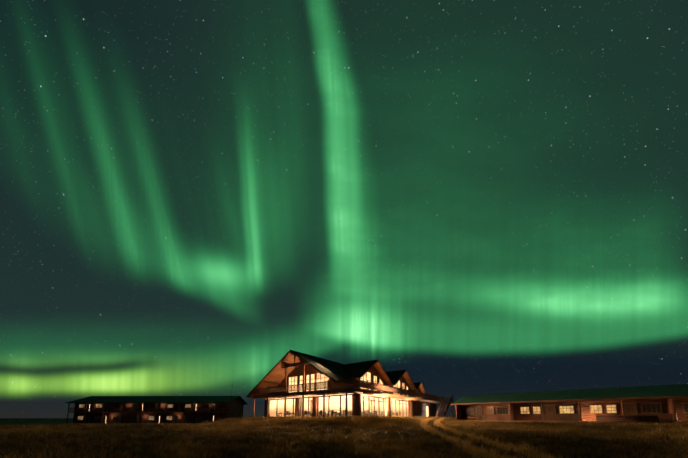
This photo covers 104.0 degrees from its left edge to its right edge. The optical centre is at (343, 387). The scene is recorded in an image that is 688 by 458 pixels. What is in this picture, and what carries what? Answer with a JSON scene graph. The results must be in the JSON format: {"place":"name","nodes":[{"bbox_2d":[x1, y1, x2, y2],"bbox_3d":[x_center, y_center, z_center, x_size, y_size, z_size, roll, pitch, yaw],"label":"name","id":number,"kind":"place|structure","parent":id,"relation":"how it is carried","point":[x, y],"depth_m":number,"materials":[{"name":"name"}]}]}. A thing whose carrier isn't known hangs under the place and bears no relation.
{"place":"outdoors","nodes":[
{"label":"outdoors","id":0,"kind":"place"},
{"bbox_2d":[0,415,687,457],"bbox_3d":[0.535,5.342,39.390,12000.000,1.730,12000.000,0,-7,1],"label":"ground","id":1,"kind":"structure","parent":0,"point":[30,422],"depth_m":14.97,"materials":[{"name":"brown plant"}]},
{"bbox_2d":[66,396,247,422],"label":"wing","id":2,"kind":"structure","parent":1,"relation":"on","point":[145,409],"depth_m":70.52,"materials":[{"name":"brown wood"}]},
{"bbox_2d":[201,415,460,428],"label":"tall lodge grass","id":3,"kind":"structure","parent":1,"relation":"on","point":[277,421],"depth_m":31.19,"materials":[{"name":"brown plant"}]},
{"bbox_2d":[246,350,453,416],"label":"lodge","id":4,"kind":"structure","parent":1,"relation":"on","point":[295,383],"depth_m":41.92,"materials":[{"name":"brown wood"}]},
{"bbox_2d":[430,417,687,426],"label":"grass","id":5,"kind":"structure","parent":1,"relation":"on","point":[673,424],"depth_m":30.48,"materials":[{"name":"brown plant"}]},
{"bbox_2d":[451,384,687,423],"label":"wing","id":6,"kind":"structure","parent":1,"relation":"on","point":[654,403],"depth_m":34.74,"materials":[{"name":"brown wood"}]},
{"bbox_2d":[0,0,687,417],"label":"sky","id":7,"kind":"structure","parent":0,"point":[464,197],"materials":[{"name":"green"}]}
]}

